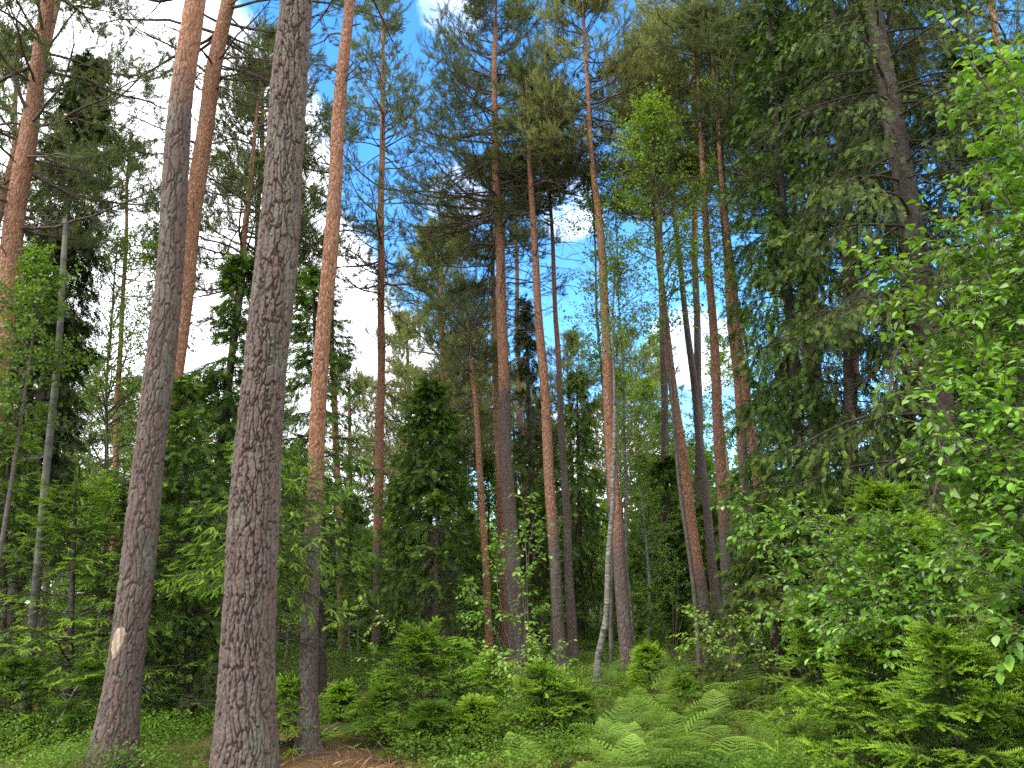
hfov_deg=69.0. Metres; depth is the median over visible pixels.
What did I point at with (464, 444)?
spruce tree
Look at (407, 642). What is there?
young spruce
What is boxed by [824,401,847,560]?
spruce tree
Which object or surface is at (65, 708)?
dead branch
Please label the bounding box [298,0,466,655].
pine tree
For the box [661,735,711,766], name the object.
fern
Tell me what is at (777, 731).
fern
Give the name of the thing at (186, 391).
spruce tree
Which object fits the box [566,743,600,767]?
fern
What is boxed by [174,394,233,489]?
pine tree
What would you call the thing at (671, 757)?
fern
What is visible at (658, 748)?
fern
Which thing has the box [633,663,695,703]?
fern
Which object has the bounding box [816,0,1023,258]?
pine tree
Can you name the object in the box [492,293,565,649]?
spruce tree
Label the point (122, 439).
spruce tree
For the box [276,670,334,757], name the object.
young spruce
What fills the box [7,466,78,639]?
birch tree
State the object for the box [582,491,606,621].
birch tree
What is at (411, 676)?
young spruce
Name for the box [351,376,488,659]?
spruce tree
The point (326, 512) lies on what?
birch tree
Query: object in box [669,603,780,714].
rowan sapling
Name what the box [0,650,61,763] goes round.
young spruce
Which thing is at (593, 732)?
fern
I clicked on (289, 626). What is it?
birch tree
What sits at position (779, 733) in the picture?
fern
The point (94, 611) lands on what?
spruce tree
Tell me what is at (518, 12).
pine tree
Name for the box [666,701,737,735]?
fern
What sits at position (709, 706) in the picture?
fern
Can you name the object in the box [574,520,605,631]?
birch tree
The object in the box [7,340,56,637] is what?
spruce tree
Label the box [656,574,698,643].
birch tree
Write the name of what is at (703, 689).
fern
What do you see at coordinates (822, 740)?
fern
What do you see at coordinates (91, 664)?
young spruce
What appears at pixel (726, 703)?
fern
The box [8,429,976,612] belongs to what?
woods
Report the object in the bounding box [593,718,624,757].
fern
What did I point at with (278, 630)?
birch tree
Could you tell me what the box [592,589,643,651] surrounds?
birch tree
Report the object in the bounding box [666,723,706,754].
fern
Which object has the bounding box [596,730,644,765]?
fern
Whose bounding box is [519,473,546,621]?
birch tree
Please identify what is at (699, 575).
pine tree
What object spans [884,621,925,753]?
dead branch
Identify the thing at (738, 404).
pine tree
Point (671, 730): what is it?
fern
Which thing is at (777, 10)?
pine tree
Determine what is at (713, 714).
fern
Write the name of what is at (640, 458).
birch tree
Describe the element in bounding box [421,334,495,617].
pine tree
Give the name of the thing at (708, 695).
fern
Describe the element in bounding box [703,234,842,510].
birch tree
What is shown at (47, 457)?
dead birch
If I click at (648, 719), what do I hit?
fern
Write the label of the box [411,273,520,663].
pine tree
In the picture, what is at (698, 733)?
fern
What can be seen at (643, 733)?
fern
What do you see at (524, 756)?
fern
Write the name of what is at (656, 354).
birch tree
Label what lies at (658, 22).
pine tree
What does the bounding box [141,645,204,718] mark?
young spruce
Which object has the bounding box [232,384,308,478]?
pine tree
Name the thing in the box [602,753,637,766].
fern
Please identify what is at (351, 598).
birch tree
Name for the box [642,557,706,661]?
rowan sapling
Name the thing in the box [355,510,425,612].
birch tree
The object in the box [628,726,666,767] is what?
fern
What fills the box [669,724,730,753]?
fern
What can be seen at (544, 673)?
young spruce
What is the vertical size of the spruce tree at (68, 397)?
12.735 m
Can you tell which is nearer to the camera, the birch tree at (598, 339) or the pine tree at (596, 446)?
the birch tree at (598, 339)
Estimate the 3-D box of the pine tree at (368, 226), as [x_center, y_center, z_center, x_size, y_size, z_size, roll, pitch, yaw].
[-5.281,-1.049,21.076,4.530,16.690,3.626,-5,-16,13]
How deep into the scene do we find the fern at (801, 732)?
6.46 m
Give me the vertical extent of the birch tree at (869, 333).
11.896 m
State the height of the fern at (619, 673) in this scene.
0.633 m
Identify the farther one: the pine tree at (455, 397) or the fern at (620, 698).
the pine tree at (455, 397)
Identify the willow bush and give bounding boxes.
[710,476,991,761]
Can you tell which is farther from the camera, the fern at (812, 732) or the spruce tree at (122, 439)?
the spruce tree at (122, 439)
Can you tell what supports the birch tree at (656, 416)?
on the ground at (335, 743)
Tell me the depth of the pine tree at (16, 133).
17.35 m
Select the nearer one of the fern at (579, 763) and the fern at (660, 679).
the fern at (579, 763)
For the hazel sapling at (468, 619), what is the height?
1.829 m
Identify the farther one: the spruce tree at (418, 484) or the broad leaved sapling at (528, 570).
the spruce tree at (418, 484)
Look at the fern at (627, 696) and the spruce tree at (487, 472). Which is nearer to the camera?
the fern at (627, 696)
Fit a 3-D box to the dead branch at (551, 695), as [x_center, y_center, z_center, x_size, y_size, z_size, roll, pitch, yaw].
[0.414,3.143,7.477,0.199,0.995,0.669,-8,-17,24]
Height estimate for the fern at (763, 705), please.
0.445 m
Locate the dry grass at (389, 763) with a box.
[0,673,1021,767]
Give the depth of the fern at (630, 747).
5.89 m
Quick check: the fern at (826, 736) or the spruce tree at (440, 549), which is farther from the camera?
the spruce tree at (440, 549)
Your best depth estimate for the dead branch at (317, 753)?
7.59 m
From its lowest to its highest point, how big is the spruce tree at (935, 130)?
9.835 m
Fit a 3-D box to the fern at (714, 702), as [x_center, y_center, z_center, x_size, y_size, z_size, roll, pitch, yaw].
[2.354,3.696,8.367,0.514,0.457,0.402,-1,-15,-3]
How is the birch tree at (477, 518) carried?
on the ground at (335, 743)
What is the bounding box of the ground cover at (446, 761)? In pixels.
[0,600,1023,767]
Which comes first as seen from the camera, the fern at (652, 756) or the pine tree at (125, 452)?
the fern at (652, 756)
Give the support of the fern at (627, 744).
on the ground at (335, 743)
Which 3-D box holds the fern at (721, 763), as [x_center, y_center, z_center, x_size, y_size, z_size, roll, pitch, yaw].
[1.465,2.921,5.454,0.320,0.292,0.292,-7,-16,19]
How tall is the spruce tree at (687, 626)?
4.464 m
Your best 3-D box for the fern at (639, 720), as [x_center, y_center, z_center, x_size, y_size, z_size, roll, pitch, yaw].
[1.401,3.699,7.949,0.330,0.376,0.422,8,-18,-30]
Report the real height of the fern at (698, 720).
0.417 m
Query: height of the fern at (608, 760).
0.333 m
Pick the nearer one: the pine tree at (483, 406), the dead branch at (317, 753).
the dead branch at (317, 753)
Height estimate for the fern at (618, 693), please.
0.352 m
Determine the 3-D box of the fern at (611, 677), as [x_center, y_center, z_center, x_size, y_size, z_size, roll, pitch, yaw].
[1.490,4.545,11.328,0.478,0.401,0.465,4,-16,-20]
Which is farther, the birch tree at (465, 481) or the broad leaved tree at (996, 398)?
the birch tree at (465, 481)
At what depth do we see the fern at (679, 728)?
7.37 m
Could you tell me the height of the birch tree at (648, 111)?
11.742 m
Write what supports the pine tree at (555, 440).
on the ground at (335, 743)
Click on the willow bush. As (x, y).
(893, 549)
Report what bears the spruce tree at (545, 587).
on the ground at (335, 743)
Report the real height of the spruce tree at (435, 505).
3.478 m
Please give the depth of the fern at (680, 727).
7.24 m
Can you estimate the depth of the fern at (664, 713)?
7.69 m
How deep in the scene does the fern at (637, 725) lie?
7.09 m
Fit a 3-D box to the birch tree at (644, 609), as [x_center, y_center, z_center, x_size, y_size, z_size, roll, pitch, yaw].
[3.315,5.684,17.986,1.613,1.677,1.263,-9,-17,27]
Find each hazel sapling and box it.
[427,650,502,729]
[455,574,495,689]
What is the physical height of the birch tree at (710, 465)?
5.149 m
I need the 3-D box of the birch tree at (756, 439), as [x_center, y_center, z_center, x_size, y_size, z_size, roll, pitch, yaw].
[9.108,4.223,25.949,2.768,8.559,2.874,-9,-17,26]
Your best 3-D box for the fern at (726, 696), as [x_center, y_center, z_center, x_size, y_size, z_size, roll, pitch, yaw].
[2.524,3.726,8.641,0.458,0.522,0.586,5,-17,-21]
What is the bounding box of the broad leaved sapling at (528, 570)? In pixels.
[458,492,554,705]
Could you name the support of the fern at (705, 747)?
on the ground at (335, 743)
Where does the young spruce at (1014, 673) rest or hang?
on the ground at (335, 743)
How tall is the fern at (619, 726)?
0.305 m
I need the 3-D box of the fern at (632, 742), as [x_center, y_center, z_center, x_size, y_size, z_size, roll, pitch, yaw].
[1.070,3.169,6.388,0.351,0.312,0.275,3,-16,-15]
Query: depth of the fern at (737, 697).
8.82 m
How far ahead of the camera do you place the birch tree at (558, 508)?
35.62 m
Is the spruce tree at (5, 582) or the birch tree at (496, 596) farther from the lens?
the birch tree at (496, 596)
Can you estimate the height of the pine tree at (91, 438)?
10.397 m
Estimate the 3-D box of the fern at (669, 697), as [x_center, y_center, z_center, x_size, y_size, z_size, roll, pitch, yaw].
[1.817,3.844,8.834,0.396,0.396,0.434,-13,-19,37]
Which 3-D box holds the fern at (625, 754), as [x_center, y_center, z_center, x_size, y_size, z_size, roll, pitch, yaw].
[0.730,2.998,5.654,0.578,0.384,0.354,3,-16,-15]
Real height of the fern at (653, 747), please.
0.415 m
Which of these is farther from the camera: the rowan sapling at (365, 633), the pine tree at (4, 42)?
the pine tree at (4, 42)
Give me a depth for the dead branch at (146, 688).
9.10 m
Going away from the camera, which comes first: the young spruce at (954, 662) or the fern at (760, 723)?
the young spruce at (954, 662)
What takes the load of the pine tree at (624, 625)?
on the ground at (335, 743)
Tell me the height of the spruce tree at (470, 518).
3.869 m
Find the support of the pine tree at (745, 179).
on the ground at (335, 743)
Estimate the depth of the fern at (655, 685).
9.69 m
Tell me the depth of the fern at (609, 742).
6.35 m
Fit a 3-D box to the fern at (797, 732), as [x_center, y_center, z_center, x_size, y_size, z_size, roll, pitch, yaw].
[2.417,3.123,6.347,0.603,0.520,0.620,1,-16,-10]
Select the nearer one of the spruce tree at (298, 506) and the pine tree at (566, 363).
the spruce tree at (298, 506)
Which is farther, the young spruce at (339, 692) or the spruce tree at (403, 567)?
the spruce tree at (403, 567)
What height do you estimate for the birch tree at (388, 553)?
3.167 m
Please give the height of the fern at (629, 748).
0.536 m
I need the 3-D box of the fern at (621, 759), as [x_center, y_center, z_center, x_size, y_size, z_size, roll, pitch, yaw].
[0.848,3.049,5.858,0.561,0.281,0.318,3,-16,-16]
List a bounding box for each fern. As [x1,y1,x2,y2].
[503,732,534,765]
[506,746,532,767]
[518,739,557,767]
[565,743,665,767]
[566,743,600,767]
[570,722,611,751]
[571,751,628,767]
[574,748,643,767]
[575,702,634,764]
[576,735,674,767]
[576,760,600,767]
[580,727,671,766]
[587,755,646,766]
[589,738,626,767]
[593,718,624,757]
[596,664,641,701]
[596,694,652,731]
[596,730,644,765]
[596,732,633,763]
[601,671,629,691]
[601,706,656,734]
[602,658,624,683]
[602,724,704,766]
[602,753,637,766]
[603,668,624,689]
[605,747,682,767]
[606,699,717,767]
[607,734,649,765]
[608,721,628,740]
[608,729,662,744]
[610,680,630,705]
[612,697,644,729]
[615,697,665,739]
[618,731,648,766]
[619,687,662,728]
[619,694,670,730]
[619,722,647,755]
[621,665,687,723]
[621,735,682,763]
[626,739,678,767]
[627,655,667,695]
[628,710,653,743]
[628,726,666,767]
[629,749,702,767]
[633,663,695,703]
[636,691,664,715]
[637,680,669,697]
[642,705,677,739]
[644,700,675,731]
[647,712,676,738]
[647,712,691,740]
[648,695,689,716]
[649,716,708,743]
[653,747,690,767]
[658,690,682,722]
[659,712,694,754]
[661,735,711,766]
[662,735,757,767]
[663,704,724,730]
[663,715,708,748]
[666,699,714,742]
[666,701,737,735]
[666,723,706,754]
[667,721,705,743]
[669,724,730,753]
[674,682,727,726]
[678,690,733,717]
[681,709,718,738]
[681,732,714,754]
[684,742,721,757]
[686,694,741,723]
[695,708,727,733]
[697,751,758,764]
[698,712,740,741]
[699,689,745,732]
[702,733,742,759]
[706,762,731,767]
[707,750,756,762]
[709,703,759,724]
[710,680,754,731]
[716,729,779,754]
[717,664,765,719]
[718,690,769,722]
[728,707,790,747]
[728,727,760,746]
[731,716,845,758]
[738,699,771,731]
[744,694,782,714]
[746,723,828,747]
[747,694,779,726]
[750,704,852,750]
[752,725,805,757]
[758,726,795,758]
[767,734,796,766]
[769,749,806,762]
[771,725,872,763]
[773,719,848,754]
[779,741,803,766]
[784,718,898,766]
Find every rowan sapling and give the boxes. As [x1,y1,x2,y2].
[322,597,446,727]
[479,621,578,740]
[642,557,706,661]
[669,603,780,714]
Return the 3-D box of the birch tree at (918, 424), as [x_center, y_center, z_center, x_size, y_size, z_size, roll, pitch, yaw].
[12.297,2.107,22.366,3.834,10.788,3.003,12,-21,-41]
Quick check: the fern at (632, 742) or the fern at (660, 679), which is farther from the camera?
the fern at (660, 679)
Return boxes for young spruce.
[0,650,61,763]
[44,652,140,750]
[141,598,220,718]
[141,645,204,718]
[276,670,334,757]
[318,677,369,723]
[329,677,424,741]
[350,615,501,742]
[366,653,430,713]
[373,695,488,765]
[391,633,512,741]
[438,692,514,755]
[453,649,540,742]
[487,658,595,761]
[544,678,610,753]
[614,638,676,708]
[650,671,712,719]
[742,589,892,766]
[759,618,953,767]
[769,463,1021,763]
[823,488,1023,766]
[825,612,1023,767]
[913,478,1023,745]
[927,584,1023,767]
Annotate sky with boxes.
[0,0,1023,602]
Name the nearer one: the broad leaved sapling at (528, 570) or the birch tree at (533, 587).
the broad leaved sapling at (528, 570)
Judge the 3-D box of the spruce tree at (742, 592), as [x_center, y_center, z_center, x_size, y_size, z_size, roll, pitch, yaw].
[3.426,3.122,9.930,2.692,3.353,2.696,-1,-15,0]
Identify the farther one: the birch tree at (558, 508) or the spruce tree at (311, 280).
the birch tree at (558, 508)
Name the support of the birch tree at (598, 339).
on the ground at (335, 743)
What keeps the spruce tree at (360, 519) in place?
on the ground at (335, 743)
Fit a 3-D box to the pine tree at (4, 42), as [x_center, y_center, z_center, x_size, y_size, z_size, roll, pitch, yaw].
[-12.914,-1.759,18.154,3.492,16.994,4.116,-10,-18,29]
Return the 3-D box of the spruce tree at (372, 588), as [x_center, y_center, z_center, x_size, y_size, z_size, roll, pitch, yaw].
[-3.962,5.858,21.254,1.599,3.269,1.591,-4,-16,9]
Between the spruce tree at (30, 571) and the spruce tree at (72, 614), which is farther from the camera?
the spruce tree at (30, 571)
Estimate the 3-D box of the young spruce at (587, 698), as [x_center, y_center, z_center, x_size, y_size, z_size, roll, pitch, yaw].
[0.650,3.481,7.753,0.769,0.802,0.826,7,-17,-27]
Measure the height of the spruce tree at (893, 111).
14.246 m
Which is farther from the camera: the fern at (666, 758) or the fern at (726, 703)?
the fern at (726, 703)
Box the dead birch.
[15,213,99,739]
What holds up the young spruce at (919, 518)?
on the ground at (335, 743)
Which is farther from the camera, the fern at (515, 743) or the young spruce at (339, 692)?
the young spruce at (339, 692)
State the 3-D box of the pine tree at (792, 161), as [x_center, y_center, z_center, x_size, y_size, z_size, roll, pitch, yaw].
[6.211,-1.543,14.992,4.210,13.902,4.066,-1,-15,0]
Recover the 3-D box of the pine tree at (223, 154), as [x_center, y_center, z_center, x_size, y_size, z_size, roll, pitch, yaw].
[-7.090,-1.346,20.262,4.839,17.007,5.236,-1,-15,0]
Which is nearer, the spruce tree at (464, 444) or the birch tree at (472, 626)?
the birch tree at (472, 626)
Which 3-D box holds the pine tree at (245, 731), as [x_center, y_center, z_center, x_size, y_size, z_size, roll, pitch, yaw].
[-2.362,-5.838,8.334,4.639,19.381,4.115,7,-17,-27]
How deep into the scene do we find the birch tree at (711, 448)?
24.23 m
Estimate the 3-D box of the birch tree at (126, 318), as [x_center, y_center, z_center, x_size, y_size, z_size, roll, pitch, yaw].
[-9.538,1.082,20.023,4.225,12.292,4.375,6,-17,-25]
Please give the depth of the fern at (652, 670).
10.79 m
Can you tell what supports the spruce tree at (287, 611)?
on the ground at (335, 743)
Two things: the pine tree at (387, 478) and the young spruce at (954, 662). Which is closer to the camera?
the young spruce at (954, 662)
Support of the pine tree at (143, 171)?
on the ground at (335, 743)
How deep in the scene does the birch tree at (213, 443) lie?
24.48 m
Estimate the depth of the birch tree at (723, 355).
28.77 m
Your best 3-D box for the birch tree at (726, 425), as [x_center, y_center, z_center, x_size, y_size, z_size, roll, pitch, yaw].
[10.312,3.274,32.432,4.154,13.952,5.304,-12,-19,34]
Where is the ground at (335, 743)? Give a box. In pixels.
[0,589,1022,767]
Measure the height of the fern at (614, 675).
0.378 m
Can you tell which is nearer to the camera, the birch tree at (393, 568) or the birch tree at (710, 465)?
the birch tree at (710, 465)
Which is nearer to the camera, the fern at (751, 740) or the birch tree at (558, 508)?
the fern at (751, 740)
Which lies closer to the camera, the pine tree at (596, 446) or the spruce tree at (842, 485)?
the spruce tree at (842, 485)
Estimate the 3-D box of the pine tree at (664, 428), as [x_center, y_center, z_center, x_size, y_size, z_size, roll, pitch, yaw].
[4.851,-2.744,22.641,4.272,20.511,4.317,12,-20,-39]
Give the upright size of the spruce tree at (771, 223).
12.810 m
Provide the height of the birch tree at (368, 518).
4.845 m
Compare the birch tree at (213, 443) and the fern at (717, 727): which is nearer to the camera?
the fern at (717, 727)
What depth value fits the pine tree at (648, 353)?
32.71 m
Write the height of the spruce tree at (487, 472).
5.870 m
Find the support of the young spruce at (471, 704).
on the ground at (335, 743)
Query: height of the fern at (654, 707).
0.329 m
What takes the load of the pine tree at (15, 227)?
on the ground at (335, 743)
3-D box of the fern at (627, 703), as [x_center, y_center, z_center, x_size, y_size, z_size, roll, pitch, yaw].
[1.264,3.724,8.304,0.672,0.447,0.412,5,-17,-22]
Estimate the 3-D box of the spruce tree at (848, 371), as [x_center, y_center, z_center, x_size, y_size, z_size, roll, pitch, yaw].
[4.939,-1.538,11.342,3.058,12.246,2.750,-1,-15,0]
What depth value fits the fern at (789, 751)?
6.08 m
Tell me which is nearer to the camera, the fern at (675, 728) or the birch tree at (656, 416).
the fern at (675, 728)
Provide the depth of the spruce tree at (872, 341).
13.14 m
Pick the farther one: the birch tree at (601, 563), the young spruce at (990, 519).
the birch tree at (601, 563)
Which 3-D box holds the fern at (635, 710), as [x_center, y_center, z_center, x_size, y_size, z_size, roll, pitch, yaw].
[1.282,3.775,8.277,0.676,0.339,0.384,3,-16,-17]
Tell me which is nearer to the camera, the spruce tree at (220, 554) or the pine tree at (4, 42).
the spruce tree at (220, 554)
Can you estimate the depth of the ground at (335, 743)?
8.62 m
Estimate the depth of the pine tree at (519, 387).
25.71 m
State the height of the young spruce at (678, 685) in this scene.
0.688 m
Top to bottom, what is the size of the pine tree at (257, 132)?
16.568 m
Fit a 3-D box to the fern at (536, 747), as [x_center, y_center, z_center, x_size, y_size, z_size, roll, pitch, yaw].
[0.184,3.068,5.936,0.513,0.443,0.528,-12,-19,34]
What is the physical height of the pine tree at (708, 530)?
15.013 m
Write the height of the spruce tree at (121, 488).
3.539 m
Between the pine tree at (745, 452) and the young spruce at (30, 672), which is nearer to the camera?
the young spruce at (30, 672)
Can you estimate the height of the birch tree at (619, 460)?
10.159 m
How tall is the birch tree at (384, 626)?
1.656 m
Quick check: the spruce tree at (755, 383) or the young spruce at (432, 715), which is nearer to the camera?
the young spruce at (432, 715)
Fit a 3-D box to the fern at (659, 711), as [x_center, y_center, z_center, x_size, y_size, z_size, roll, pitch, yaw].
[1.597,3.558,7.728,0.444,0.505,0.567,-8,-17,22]
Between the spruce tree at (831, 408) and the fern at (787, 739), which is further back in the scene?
the spruce tree at (831, 408)
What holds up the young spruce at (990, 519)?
on the ground at (335, 743)
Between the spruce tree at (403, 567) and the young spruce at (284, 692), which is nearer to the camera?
the young spruce at (284, 692)
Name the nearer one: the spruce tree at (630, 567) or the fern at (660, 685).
the fern at (660, 685)
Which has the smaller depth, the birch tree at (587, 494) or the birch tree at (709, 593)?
the birch tree at (709, 593)
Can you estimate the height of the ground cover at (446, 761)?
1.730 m
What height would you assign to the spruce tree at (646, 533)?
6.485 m
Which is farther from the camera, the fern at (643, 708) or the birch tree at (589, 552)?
the birch tree at (589, 552)
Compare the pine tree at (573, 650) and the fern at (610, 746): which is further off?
the pine tree at (573, 650)
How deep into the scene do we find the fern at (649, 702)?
8.48 m
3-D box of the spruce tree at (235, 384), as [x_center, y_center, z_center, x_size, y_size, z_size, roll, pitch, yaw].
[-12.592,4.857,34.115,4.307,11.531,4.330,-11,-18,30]
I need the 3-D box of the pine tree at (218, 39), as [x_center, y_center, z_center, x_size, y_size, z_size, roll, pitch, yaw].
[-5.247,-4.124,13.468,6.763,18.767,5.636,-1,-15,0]
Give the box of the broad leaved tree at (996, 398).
[836,5,1023,684]
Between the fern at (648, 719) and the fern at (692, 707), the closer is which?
the fern at (648, 719)
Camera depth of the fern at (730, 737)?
5.50 m
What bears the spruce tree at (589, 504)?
on the ground at (335, 743)
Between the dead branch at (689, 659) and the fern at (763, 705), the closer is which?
the fern at (763, 705)
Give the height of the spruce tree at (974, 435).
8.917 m
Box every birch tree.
[0,237,108,562]
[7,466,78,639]
[21,220,206,656]
[64,376,120,617]
[78,216,221,638]
[206,398,231,630]
[276,455,305,647]
[276,507,360,638]
[277,508,329,658]
[327,579,382,666]
[329,535,380,653]
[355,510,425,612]
[363,474,422,593]
[363,591,407,642]
[364,510,388,565]
[382,476,407,579]
[382,540,391,580]
[401,568,423,617]
[441,475,495,636]
[446,595,484,650]
[465,430,497,609]
[477,579,499,639]
[503,584,549,655]
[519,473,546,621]
[520,421,584,601]
[524,595,583,658]
[549,157,656,672]
[572,237,672,692]
[574,199,676,646]
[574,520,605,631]
[575,580,598,638]
[582,365,645,569]
[582,471,605,618]
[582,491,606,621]
[590,541,605,601]
[591,75,753,679]
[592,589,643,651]
[602,375,694,639]
[606,451,686,653]
[621,329,708,562]
[629,584,679,652]
[630,409,692,637]
[656,421,731,622]
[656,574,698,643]
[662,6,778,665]
[675,589,725,659]
[679,454,741,604]
[682,398,739,581]
[685,330,779,609]
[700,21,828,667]
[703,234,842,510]
[704,308,776,532]
[726,388,788,512]
[773,297,843,490]
[842,282,925,483]
[861,301,934,501]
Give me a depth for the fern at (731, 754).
5.65 m
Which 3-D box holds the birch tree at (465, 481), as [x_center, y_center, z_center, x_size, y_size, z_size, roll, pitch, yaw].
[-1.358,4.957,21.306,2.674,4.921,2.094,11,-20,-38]
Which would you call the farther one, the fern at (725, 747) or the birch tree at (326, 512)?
the birch tree at (326, 512)
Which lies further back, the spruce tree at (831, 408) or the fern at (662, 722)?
the spruce tree at (831, 408)
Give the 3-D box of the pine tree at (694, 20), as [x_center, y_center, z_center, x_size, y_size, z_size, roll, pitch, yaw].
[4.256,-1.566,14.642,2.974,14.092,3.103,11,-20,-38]
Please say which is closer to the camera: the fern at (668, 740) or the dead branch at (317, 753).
the fern at (668, 740)
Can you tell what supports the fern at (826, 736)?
on the ground at (335, 743)
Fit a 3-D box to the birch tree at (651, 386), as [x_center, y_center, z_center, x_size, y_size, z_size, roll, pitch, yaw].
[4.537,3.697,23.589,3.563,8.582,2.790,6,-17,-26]
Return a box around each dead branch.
[46,685,79,745]
[142,677,176,707]
[298,729,341,757]
[373,747,440,761]
[533,644,562,755]
[661,648,707,672]
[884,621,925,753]
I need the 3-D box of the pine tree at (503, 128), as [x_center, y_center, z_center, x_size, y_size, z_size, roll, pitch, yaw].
[0.802,-1.114,15.966,3.172,13.919,3.249,-1,-15,0]
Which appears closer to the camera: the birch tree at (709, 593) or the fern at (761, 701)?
the fern at (761, 701)
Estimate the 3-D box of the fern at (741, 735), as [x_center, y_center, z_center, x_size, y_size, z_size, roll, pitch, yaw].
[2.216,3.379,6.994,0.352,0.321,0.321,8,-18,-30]
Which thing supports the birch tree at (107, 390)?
on the ground at (335, 743)
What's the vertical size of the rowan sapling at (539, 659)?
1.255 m
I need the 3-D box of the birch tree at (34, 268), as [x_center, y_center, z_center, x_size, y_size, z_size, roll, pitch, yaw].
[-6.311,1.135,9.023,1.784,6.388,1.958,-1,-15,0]
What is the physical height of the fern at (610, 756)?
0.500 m
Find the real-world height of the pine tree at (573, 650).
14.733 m
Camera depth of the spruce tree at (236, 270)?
13.82 m
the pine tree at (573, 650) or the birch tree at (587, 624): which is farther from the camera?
the birch tree at (587, 624)
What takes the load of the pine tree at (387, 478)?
on the ground at (335, 743)
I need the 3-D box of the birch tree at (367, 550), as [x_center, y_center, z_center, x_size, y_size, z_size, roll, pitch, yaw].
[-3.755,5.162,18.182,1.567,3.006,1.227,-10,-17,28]
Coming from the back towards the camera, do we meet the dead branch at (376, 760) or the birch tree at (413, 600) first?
the birch tree at (413, 600)
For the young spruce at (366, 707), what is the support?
on the ground at (335, 743)
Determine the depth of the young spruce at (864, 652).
5.45 m
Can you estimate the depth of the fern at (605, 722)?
6.58 m
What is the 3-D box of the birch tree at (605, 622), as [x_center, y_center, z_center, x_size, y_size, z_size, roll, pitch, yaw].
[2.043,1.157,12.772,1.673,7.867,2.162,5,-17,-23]
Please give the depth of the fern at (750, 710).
8.50 m
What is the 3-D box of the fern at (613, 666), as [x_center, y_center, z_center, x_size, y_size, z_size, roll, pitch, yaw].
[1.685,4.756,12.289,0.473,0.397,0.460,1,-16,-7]
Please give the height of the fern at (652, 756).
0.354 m
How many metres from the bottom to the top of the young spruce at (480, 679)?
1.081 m
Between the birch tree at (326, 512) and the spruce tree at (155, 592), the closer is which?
the birch tree at (326, 512)
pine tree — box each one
[0,0,173,226]
[0,0,200,460]
[0,22,68,581]
[17,333,129,639]
[64,0,412,551]
[65,130,202,656]
[78,374,178,487]
[80,0,205,767]
[133,10,364,660]
[157,55,342,355]
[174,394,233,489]
[209,0,312,767]
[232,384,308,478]
[263,99,414,654]
[273,0,415,754]
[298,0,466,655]
[307,359,391,523]
[325,208,559,625]
[343,308,465,617]
[346,0,619,669]
[384,436,417,565]
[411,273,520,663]
[419,151,570,659]
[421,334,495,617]
[463,179,564,635]
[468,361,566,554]
[476,49,611,672]
[495,0,678,681]
[499,79,589,666]
[511,396,586,614]
[530,328,604,622]
[567,35,724,663]
[573,398,648,612]
[589,324,694,586]
[592,5,743,647]
[611,106,727,654]
[620,0,765,672]
[632,0,736,639]
[641,0,774,642]
[647,58,767,665]
[679,10,938,678]
[692,0,987,405]
[697,16,931,671]
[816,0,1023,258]
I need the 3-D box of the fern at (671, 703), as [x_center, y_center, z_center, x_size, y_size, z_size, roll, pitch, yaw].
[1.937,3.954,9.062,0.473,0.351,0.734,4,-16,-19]
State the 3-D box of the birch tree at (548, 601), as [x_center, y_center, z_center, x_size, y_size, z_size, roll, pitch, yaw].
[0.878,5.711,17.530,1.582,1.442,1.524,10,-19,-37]
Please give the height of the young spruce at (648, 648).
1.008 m
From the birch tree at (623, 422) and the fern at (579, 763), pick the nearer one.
the fern at (579, 763)
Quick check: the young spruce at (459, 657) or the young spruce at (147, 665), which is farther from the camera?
the young spruce at (147, 665)
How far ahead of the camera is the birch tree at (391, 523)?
23.57 m
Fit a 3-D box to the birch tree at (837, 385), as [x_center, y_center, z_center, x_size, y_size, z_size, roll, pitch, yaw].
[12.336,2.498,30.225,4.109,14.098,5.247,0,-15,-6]
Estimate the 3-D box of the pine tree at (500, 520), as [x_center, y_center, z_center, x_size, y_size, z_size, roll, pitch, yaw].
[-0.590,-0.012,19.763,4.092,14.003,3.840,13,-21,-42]
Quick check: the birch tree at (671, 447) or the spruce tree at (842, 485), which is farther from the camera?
the birch tree at (671, 447)
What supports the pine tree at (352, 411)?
on the ground at (335, 743)
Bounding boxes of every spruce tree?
[0,48,123,704]
[0,419,109,725]
[0,466,204,751]
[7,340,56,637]
[17,463,215,741]
[50,370,139,622]
[52,467,120,649]
[81,375,288,731]
[117,250,304,688]
[150,479,176,636]
[155,439,366,735]
[199,368,242,605]
[213,506,296,645]
[276,264,392,705]
[276,433,307,626]
[276,491,405,652]
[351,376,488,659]
[352,543,388,642]
[384,553,422,641]
[399,488,480,698]
[407,377,482,615]
[433,423,495,636]
[444,511,499,655]
[468,456,523,634]
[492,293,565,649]
[521,514,590,632]
[524,366,633,641]
[602,454,743,651]
[628,532,662,636]
[633,466,686,620]
[654,501,767,651]
[673,490,855,720]
[684,435,735,613]
[713,0,883,680]
[724,0,1023,696]
[729,373,784,639]
[764,0,954,700]
[770,380,832,591]
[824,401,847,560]
[831,0,992,676]
[832,466,901,666]
[868,47,1023,706]
[952,339,1007,514]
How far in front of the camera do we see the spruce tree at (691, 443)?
30.19 m
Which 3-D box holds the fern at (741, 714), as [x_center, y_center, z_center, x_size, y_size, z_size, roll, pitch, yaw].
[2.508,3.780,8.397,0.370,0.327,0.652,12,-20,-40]

